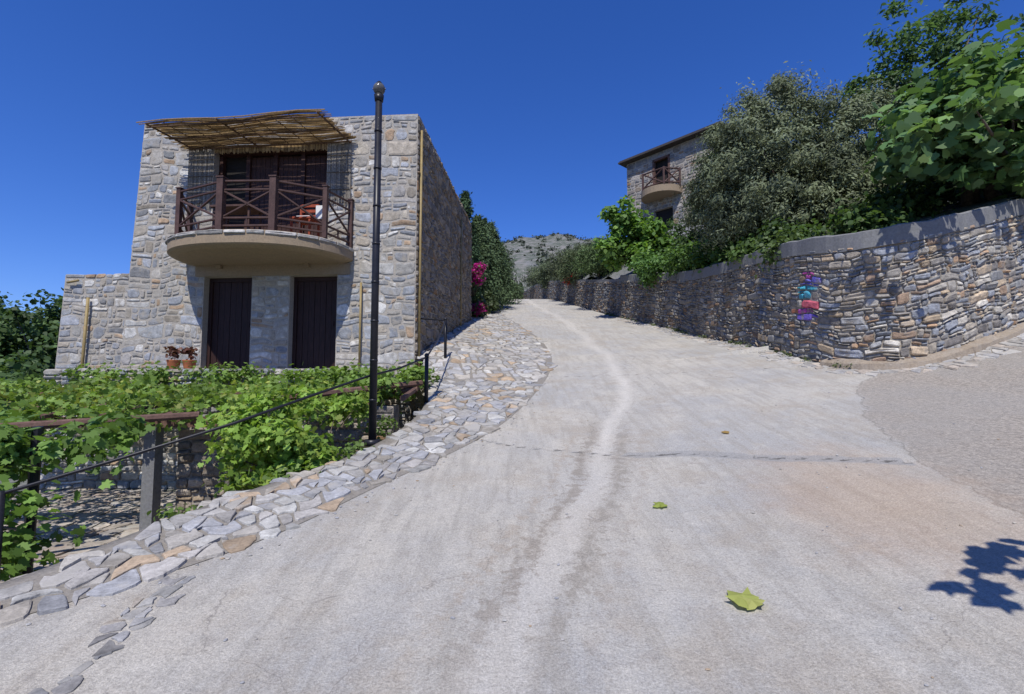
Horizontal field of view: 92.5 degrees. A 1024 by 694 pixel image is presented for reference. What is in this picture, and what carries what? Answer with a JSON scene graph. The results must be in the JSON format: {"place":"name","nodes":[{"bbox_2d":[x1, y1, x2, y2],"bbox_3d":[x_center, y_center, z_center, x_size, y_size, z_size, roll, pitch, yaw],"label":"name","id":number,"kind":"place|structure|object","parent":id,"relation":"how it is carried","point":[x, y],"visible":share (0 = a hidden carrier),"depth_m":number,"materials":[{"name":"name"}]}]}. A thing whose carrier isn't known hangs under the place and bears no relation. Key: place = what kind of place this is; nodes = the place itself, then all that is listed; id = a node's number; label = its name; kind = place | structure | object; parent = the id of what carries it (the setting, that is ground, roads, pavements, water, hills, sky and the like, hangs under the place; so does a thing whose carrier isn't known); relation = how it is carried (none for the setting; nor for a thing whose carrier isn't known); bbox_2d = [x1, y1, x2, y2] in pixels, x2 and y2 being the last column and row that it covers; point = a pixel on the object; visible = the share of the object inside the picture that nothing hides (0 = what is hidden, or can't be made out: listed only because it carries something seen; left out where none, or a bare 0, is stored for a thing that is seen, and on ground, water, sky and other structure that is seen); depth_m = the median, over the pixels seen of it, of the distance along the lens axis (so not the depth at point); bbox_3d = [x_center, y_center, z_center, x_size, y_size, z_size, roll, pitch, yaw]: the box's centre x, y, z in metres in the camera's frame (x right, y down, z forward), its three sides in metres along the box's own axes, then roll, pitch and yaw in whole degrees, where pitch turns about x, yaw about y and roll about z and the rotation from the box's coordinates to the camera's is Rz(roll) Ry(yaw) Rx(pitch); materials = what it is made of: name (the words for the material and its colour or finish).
{"place":"outdoors","nodes":[
{"label":"outdoors","id":0,"kind":"place"},
{"bbox_2d":[0,489,175,582],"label":"courtyard paving","id":1,"kind":"structure","parent":0,"point":[104,517],"depth_m":7.46,"materials":[{"name":"grey stone"}]},
{"bbox_2d":[0,370,423,581],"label":"grapevine pergola","id":2,"kind":"object","parent":1,"relation":"on","point":[117,416],"visible":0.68,"depth_m":6.53,"materials":[{"name":"green plant"}]},
{"bbox_2d":[60,358,439,399],"bbox_3d":[-5.088,0.639,9.440,7.509,0.836,2.236,-1,-4,15],"label":"climbing plant","id":3,"kind":"object","parent":2,"relation":"on","point":[412,373],"visible":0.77,"depth_m":9.28,"materials":[{"name":"green plant"}]},
{"bbox_2d":[0,317,446,569],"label":"handrail","id":4,"kind":"object","parent":1,"relation":"on","point":[4,493],"visible":0.95,"depth_m":4.55,"materials":[{"name":"black metal"}]},
{"bbox_2d":[177,375,384,497],"bbox_3d":[-2.829,1.502,6.054,2.211,2.347,2.186,0,-4,0],"label":"grape bush","id":5,"kind":"object","parent":1,"relation":"on","point":[260,445],"visible":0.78,"depth_m":5.56,"materials":[{"name":"green plant"}]},
{"bbox_2d":[39,370,423,491],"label":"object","id":6,"kind":"object","parent":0,"point":[416,403],"visible":0.04,"depth_m":9.66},
{"bbox_2d":[0,234,594,567],"bbox_3d":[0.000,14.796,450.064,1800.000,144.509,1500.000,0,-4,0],"label":"ground","id":7,"kind":"structure","parent":0,"point":[522,263],"depth_m":201.71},
{"bbox_2d":[0,291,41,363],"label":"deciduous tree","id":8,"kind":"object","parent":7,"relation":"on","point":[3,336],"visible":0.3,"depth_m":21.30,"materials":[{"name":"green plant"}]},
{"bbox_2d":[0,372,42,474],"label":"deciduous tree","id":9,"kind":"object","parent":7,"relation":"on","point":[20,375],"visible":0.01,"depth_m":13.69,"materials":[{"name":"green plant"}]},
{"bbox_2d":[0,365,43,381],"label":"deciduous tree","id":10,"kind":"object","parent":7,"relation":"on","point":[10,379],"depth_m":16.07,"materials":[{"name":"green plant"}]},
{"bbox_2d":[0,350,49,380],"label":"deciduous tree","id":11,"kind":"object","parent":7,"relation":"on","point":[11,367],"visible":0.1,"depth_m":17.58,"materials":[{"name":"green plant"}]},
{"bbox_2d":[0,289,62,380],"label":"deciduous tree","id":12,"kind":"object","parent":7,"relation":"on","point":[47,328],"visible":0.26,"depth_m":20.81,"materials":[{"name":"green plant"}]},
{"bbox_2d":[23,287,63,344],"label":"deciduous tree","id":13,"kind":"object","parent":7,"relation":"on","point":[41,308],"depth_m":23.57,"materials":[{"name":"green plant"}]},
{"bbox_2d":[55,274,128,368],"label":"stone outbuilding","id":14,"kind":"structure","parent":7,"relation":"on","point":[91,328],"depth_m":12.67,"materials":[{"name":"grey stone"}]},
{"bbox_2d":[39,368,410,492],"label":"terrace stones","id":15,"kind":"object","parent":7,"relation":"on","point":[92,484],"visible":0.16,"depth_m":9.60,"materials":[{"name":"grey stone"}]},
{"bbox_2d":[163,346,182,368],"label":"potted plant","id":16,"kind":"object","parent":15,"relation":"on","point":[172,351],"visible":0.96,"depth_m":10.28,"materials":[{"name":"orange plant"}]},
{"bbox_2d":[181,344,197,368],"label":"potted plant","id":17,"kind":"object","parent":15,"relation":"on","point":[190,351],"visible":0.97,"depth_m":10.37,"materials":[{"name":"orange plant"}]},
{"bbox_2d":[0,310,557,693],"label":"stone path border","id":18,"kind":"object","parent":7,"relation":"on","point":[493,369],"visible":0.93,"depth_m":4.43,"materials":[{"name":"grey stone"}]},
{"bbox_2d":[147,412,401,521],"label":"weeds","id":19,"kind":"object","parent":18,"relation":"on","point":[348,447],"visible":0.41,"depth_m":5.61,"materials":[{"name":"green plant"}]},
{"bbox_2d":[364,81,385,445],"bbox_3d":[-1.750,-1.136,6.295,0.200,4.740,0.195,0,-4,0],"label":"lamp post","id":20,"kind":"object","parent":18,"relation":"on","point":[379,88],"visible":0.98,"depth_m":6.25,"materials":[{"name":"black metal"}]},
{"bbox_2d":[471,277,482,316],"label":"shrub","id":21,"kind":"object","parent":18,"relation":"on","point":[475,298],"visible":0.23,"depth_m":20.70,"materials":[{"name":"green plant"}]},
{"bbox_2d":[471,302,486,316],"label":"bougainvillea","id":22,"kind":"object","parent":18,"relation":"on","point":[478,308],"visible":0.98,"depth_m":20.00,"materials":[{"name":"pink plant"}]},
{"bbox_2d":[512,285,522,298],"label":"shrub","id":23,"kind":"object","parent":18,"relation":"on","point":[517,293],"visible":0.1,"depth_m":43.75,"materials":[{"name":"green plant"}]},
{"bbox_2d":[120,114,470,368],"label":"walls","id":24,"kind":"structure","parent":7,"relation":"on","point":[204,325],"depth_m":11.19,"materials":[{"name":"grey stone"}]},
{"bbox_2d":[136,109,355,150],"bbox_3d":[-5.827,-4.803,10.869,4.518,0.364,1.058,0,-4,4],"label":"reed awning","id":25,"kind":"object","parent":24,"relation":"attached to","point":[302,128],"visible":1,"depth_m":10.81,"materials":[{"name":"brown wicker"}]},
{"bbox_2d":[167,229,352,276],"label":"balcony slab","id":26,"kind":"structure","parent":24,"relation":"attached to","point":[235,254],"depth_m":10.40,"materials":[{"name":"beige concrete"}]},
{"bbox_2d":[210,204,263,229],"bbox_3d":[-5.938,-2.627,10.597,0.936,0.740,0.612,0,-4,0],"label":"balcony table","id":27,"kind":"object","parent":26,"relation":"on","point":[247,210],"visible":0.4,"depth_m":10.55,"materials":[{"name":"brown wood"}]},
{"bbox_2d":[165,229,353,252],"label":"slab edge stones","id":28,"kind":"object","parent":26,"relation":"on","point":[221,231],"visible":0.84,"depth_m":9.73,"materials":[{"name":"grey stone"}]},
{"bbox_2d":[289,204,321,236],"bbox_3d":[-4.338,-2.703,10.523,0.694,0.880,0.491,0,-4,0],"label":"balcony chair","id":29,"kind":"object","parent":26,"relation":"on","point":[317,211],"visible":0.62,"depth_m":10.46,"materials":[{"name":"red wood"}]},
{"bbox_2d":[174,175,354,248],"bbox_3d":[-5.560,-2.822,10.573,3.949,1.125,1.671,0,-4,0],"label":"balcony railing","id":30,"kind":"object","parent":24,"relation":"attached to","point":[273,217],"visible":0.93,"depth_m":10.01,"materials":[{"name":"brown wood"}]},
{"bbox_2d":[120,115,416,368],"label":"facade stones","id":31,"kind":"object","parent":24,"relation":"attached to","point":[406,148],"visible":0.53,"depth_m":11.16,"materials":[{"name":"grey stone"}]},
{"bbox_2d":[187,142,351,209],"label":"reed screens","id":32,"kind":"object","parent":24,"relation":"attached to","point":[334,184],"visible":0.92,"depth_m":11.32,"materials":[{"name":"wicker"}]},
{"bbox_2d":[206,277,336,368],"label":"ground doors","id":33,"kind":"structure","parent":24,"relation":"attached to","point":[314,324],"depth_m":11.32,"materials":[{"name":"brown wood"}]},
{"bbox_2d":[219,149,328,236],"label":"balcony shutters","id":34,"kind":"object","parent":24,"relation":"on","point":[306,167],"visible":0.47,"depth_m":11.55,"materials":[{"name":"brown wood"}]},
{"bbox_2d":[358,130,461,367],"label":"drain pipes","id":35,"kind":"object","parent":24,"relation":"attached to","point":[420,252],"visible":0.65,"depth_m":11.07,"materials":[{"name":"beige metal"}]},
{"bbox_2d":[415,116,471,365],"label":"side stones","id":36,"kind":"object","parent":24,"relation":"attached to","point":[433,176],"visible":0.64,"depth_m":13.26,"materials":[{"name":"grey stone"}]},
{"bbox_2d":[459,190,491,300],"bbox_3d":[-2.285,-4.351,23.960,2.636,6.770,2.659,0,-4,0],"label":"cypress tree","id":37,"kind":"object","parent":7,"relation":"on","point":[465,200],"visible":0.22,"depth_m":23.77,"materials":[{"name":"green plant"}]},
{"bbox_2d":[471,262,488,316],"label":"bougainvillea","id":38,"kind":"object","parent":7,"relation":"on","point":[477,268],"visible":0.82,"depth_m":20.44,"materials":[{"name":"pink plant"}]},
{"bbox_2d":[471,295,493,316],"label":"shrub","id":39,"kind":"object","parent":7,"relation":"on","point":[484,302],"visible":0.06,"depth_m":21.19,"materials":[{"name":"green plant"}]},
{"bbox_2d":[471,214,505,311],"bbox_3d":[-1.785,-3.997,24.901,3.035,5.767,3.338,0,-4,0],"label":"pine tree","id":40,"kind":"object","parent":7,"relation":"on","point":[483,234],"visible":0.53,"depth_m":24.64,"materials":[{"name":"green plant"}]},
{"bbox_2d":[481,287,500,313],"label":"shrub","id":41,"kind":"object","parent":7,"relation":"on","point":[494,303],"visible":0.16,"depth_m":23.88,"materials":[{"name":"green plant"}]},
{"bbox_2d":[473,219,518,309],"bbox_3d":[-1.308,-4.012,27.336,3.432,6.332,3.198,0,-4,0],"label":"pine tree","id":42,"kind":"object","parent":7,"relation":"on","point":[499,249],"visible":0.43,"depth_m":27.03,"materials":[{"name":"green plant"}]},
{"bbox_2d":[495,238,530,304],"bbox_3d":[-0.928,-4.354,31.256,3.968,5.666,3.535,-2,-4,24],"label":"pine tree","id":43,"kind":"object","parent":7,"relation":"on","point":[515,292],"visible":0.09,"depth_m":31.02,"materials":[{"name":"green plant"}]},
{"bbox_2d":[503,231,599,280],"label":"hillside scrub","id":44,"kind":"object","parent":7,"relation":"on","point":[544,254],"visible":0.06,"depth_m":212.33,"materials":[{"name":"green plant"}]},
{"bbox_2d":[523,215,1023,362],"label":"stone wall","id":45,"kind":"structure","parent":7,"relation":"on","point":[888,283],"depth_m":8.65,"materials":[{"name":"grey stone"}]},
{"bbox_2d":[523,215,1023,362],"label":"wall stones","id":46,"kind":"object","parent":45,"relation":"on","point":[857,317],"depth_m":8.71,"materials":[{"name":"grey stone"}]},
{"bbox_2d":[523,198,1023,293],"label":"coping","id":47,"kind":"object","parent":45,"relation":"on","point":[919,230],"depth_m":8.65,"materials":[{"name":"concrete"}]},
{"bbox_2d":[0,299,1023,693],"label":"road","id":48,"kind":"structure","parent":0,"point":[640,585],"depth_m":3.23,"materials":[{"name":"concrete"}]},
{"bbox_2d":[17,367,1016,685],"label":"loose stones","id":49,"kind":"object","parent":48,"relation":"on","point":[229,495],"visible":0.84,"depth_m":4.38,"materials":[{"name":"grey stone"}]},
{"bbox_2d":[652,502,666,507],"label":"fallen fig leaf","id":50,"kind":"object","parent":48,"relation":"on","point":[659,504],"visible":1,"depth_m":4.10,"materials":[{"name":"green plant"}]},
{"bbox_2d":[726,587,758,608],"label":"fallen fig leaf","id":51,"kind":"object","parent":48,"relation":"on","point":[736,599],"visible":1,"depth_m":2.76,"materials":[{"name":"green plant"}]},
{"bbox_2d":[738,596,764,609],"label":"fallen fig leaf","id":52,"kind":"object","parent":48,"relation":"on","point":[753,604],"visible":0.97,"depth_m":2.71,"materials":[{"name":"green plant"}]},
{"bbox_2d":[602,316,1023,376],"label":"stone gutter strip","id":53,"kind":"object","parent":48,"relation":"on","point":[998,350],"visible":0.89,"depth_m":8.21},
{"bbox_2d":[0,0,1023,312],"label":"sky","id":54,"kind":"structure","parent":0,"point":[532,109],"materials":[{"name":"blue"}]},
{"bbox_2d":[604,312,851,367],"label":"weeds","id":55,"kind":"object","parent":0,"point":[684,332],"visible":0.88,"depth_m":11.98,"materials":[{"name":"green plant"}]},
{"bbox_2d":[579,191,1020,279],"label":"terrace ground","id":56,"kind":"structure","parent":0,"point":[948,209],"depth_m":10.08,"materials":[{"name":"green plant"}]},
{"bbox_2d":[519,263,545,290],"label":"olive tree","id":57,"kind":"object","parent":56,"relation":"on","point":[530,282],"visible":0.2,"depth_m":45.08,"materials":[{"name":"green plant"}]},
{"bbox_2d":[527,259,563,291],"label":"olive tree","id":58,"kind":"object","parent":56,"relation":"on","point":[543,275],"visible":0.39,"depth_m":38.00,"materials":[{"name":"green plant"}]},
{"bbox_2d":[546,243,580,281],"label":"olive tree","id":59,"kind":"object","parent":56,"relation":"on","point":[555,276],"visible":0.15,"depth_m":33.18,"materials":[{"name":"green plant"}]},
{"bbox_2d":[549,240,594,288],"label":"olive tree","id":60,"kind":"object","parent":56,"relation":"on","point":[566,274],"visible":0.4,"depth_m":29.00,"materials":[{"name":"green plant"}]},
{"bbox_2d":[554,242,589,275],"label":"olive tree","id":61,"kind":"object","parent":56,"relation":"on","point":[569,250],"visible":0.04,"depth_m":43.41,"materials":[{"name":"green plant"}]},
{"bbox_2d":[573,235,609,250],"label":"olive tree","id":62,"kind":"object","parent":56,"relation":"on","point":[587,242],"visible":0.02,"depth_m":35.74,"materials":[{"name":"green plant"}]},
{"bbox_2d":[566,234,624,281],"bbox_3d":[4.535,-4.443,25.429,3.634,2.509,3.410,0,-4,0],"label":"olive tree","id":63,"kind":"object","parent":56,"relation":"on","point":[591,266],"visible":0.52,"depth_m":24.99,"materials":[{"name":"green plant"}]},
{"bbox_2d":[592,190,680,273],"bbox_3d":[5.315,-4.467,20.529,4.014,3.500,3.078,0,-4,0],"label":"mulberry tree","id":64,"kind":"object","parent":56,"relation":"on","point":[618,248],"visible":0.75,"depth_m":20.03,"materials":[{"name":"green plant"}]},
{"bbox_2d":[631,251,652,282],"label":"shrub","id":65,"kind":"object","parent":56,"relation":"on","point":[633,258],"visible":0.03,"depth_m":18.70,"materials":[{"name":"green plant"}]},
{"bbox_2d":[626,246,675,292],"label":"shrub","id":66,"kind":"object","parent":56,"relation":"on","point":[648,271],"visible":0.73,"depth_m":17.24,"materials":[{"name":"green plant"}]},
{"bbox_2d":[627,134,716,226],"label":"stones","id":67,"kind":"object","parent":56,"relation":"on","point":[691,143],"visible":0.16,"depth_m":26.58,"materials":[{"name":"grey stone"}]},
{"bbox_2d":[627,135,717,227],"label":"walls","id":68,"kind":"structure","parent":56,"relation":"on","point":[657,210],"depth_m":26.62,"materials":[{"name":"grey stone"}]},
{"bbox_2d":[642,166,680,190],"bbox_3d":[7.857,-8.996,26.529,0.873,0.950,2.371,4,-5,-41],"label":"balcony railing","id":69,"kind":"object","parent":68,"relation":"attached to","point":[663,168],"visible":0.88,"depth_m":25.90,"materials":[{"name":"brown wood"}]},
{"bbox_2d":[641,184,682,203],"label":"balcony slab","id":70,"kind":"structure","parent":68,"relation":"attached to","point":[653,193],"depth_m":26.09,"materials":[{"name":"beige concrete"}]},
{"bbox_2d":[652,154,672,229],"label":"openings","id":71,"kind":"object","parent":68,"relation":"attached to","point":[665,214],"visible":0.53,"depth_m":27.12,"materials":[{"name":"brown wood"}]},
{"bbox_2d":[618,121,759,167],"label":"roof","id":72,"kind":"structure","parent":68,"relation":"on","point":[662,147],"depth_m":26.58,"materials":[{"name":"tile"}]},
{"bbox_2d":[662,217,684,238],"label":"shrub","id":73,"kind":"object","parent":56,"relation":"on","point":[669,223],"visible":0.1,"depth_m":22.38,"materials":[{"name":"green plant"}]},
{"bbox_2d":[657,228,703,266],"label":"shrub","id":74,"kind":"object","parent":56,"relation":"on","point":[681,241],"visible":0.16,"depth_m":16.68,"materials":[{"name":"green plant"}]},
{"bbox_2d":[657,239,704,279],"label":"shrub","id":75,"kind":"object","parent":56,"relation":"on","point":[678,261],"visible":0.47,"depth_m":15.57,"materials":[{"name":"green plant"}]},
{"bbox_2d":[668,217,705,250],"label":"shrub","id":76,"kind":"object","parent":56,"relation":"on","point":[679,229],"visible":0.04,"depth_m":18.67,"materials":[{"name":"green plant"}]},
{"bbox_2d":[685,236,724,284],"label":"shrub","id":77,"kind":"object","parent":56,"relation":"on","point":[700,259],"visible":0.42,"depth_m":14.27,"materials":[{"name":"green plant"}]},
{"bbox_2d":[672,128,775,242],"bbox_3d":[7.717,-5.039,16.671,5.043,6.008,3.520,2,-5,-30],"label":"olive tree","id":78,"kind":"object","parent":56,"relation":"on","point":[684,205],"visible":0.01,"depth_m":16.58,"materials":[{"name":"green plant"}]},
{"bbox_2d":[705,228,763,267],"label":"shrub","id":79,"kind":"object","parent":56,"relation":"on","point":[722,255],"visible":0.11,"depth_m":13.14,"materials":[{"name":"green plant"}]},
{"bbox_2d":[718,230,774,268],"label":"shrub","id":80,"kind":"object","parent":56,"relation":"on","point":[737,253],"visible":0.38,"depth_m":11.89,"materials":[{"name":"green plant"}]},
{"bbox_2d":[745,227,815,278],"bbox_3d":[5.899,-2.000,10.681,1.408,1.172,1.462,-3,-5,40],"label":"shrub","id":81,"kind":"object","parent":56,"relation":"on","point":[776,242],"visible":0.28,"depth_m":10.45,"materials":[{"name":"green plant"}]},
{"bbox_2d":[706,98,870,234],"bbox_3d":[10.543,-5.595,17.456,7.265,5.762,6.675,3,-5,-33],"label":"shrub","id":82,"kind":"object","parent":56,"relation":"on","point":[803,128],"visible":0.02,"depth_m":17.05,"materials":[{"name":"green plant"}]},
{"bbox_2d":[748,214,830,248],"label":"shrub","id":83,"kind":"object","parent":56,"relation":"on","point":[777,226],"visible":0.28,"depth_m":11.29,"materials":[{"name":"green plant"}]},
{"bbox_2d":[672,60,957,253],"bbox_3d":[7.836,-4.668,12.833,6.805,5.324,4.596,0,-4,0],"label":"olive tree","id":84,"kind":"object","parent":56,"relation":"on","point":[784,178],"visible":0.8,"depth_m":12.08,"materials":[{"name":"green plant"}]},
{"bbox_2d":[824,82,901,200],"bbox_3d":[13.475,-6.032,16.711,7.269,5.501,6.593,0,-4,0],"label":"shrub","id":85,"kind":"object","parent":56,"relation":"on","point":[858,129],"depth_m":16.59,"materials":[{"name":"green plant"}]},
{"bbox_2d":[812,196,919,234],"bbox_3d":[7.121,-2.397,9.707,1.657,1.292,1.724,2,-4,-26],"label":"shrub","id":86,"kind":"object","parent":56,"relation":"on","point":[857,219],"visible":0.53,"depth_m":9.55,"materials":[{"name":"green plant"}]},
{"bbox_2d":[856,175,956,221],"bbox_3d":[8.169,-2.870,10.345,2.182,1.546,1.689,0,-4,0],"label":"shrub","id":87,"kind":"object","parent":56,"relation":"on","point":[912,201],"visible":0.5,"depth_m":10.08,"materials":[{"name":"green plant"}]},
{"bbox_2d":[831,0,1023,133],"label":"ailanthus tree","id":88,"kind":"object","parent":56,"relation":"on","point":[937,51],"visible":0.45,"depth_m":14.12,"materials":[{"name":"green plant"}]},
{"bbox_2d":[860,18,1023,206],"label":"fig tree","id":89,"kind":"object","parent":56,"relation":"on","point":[966,133],"visible":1,"depth_m":8.55,"materials":[{"name":"green plant"}]},
{"bbox_2d":[883,175,1015,209],"bbox_3d":[9.753,-3.686,10.993,2.770,1.928,2.328,0,-4,0],"label":"shrub","id":90,"kind":"object","parent":56,"relation":"on","point":[948,195],"visible":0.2,"depth_m":10.71,"materials":[{"name":"green plant"}]},
{"bbox_2d":[820,322,1023,370],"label":"wall footing","id":91,"kind":"object","parent":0,"point":[978,345],"depth_m":8.07,"materials":[{"name":"beige concrete"}]}
]}

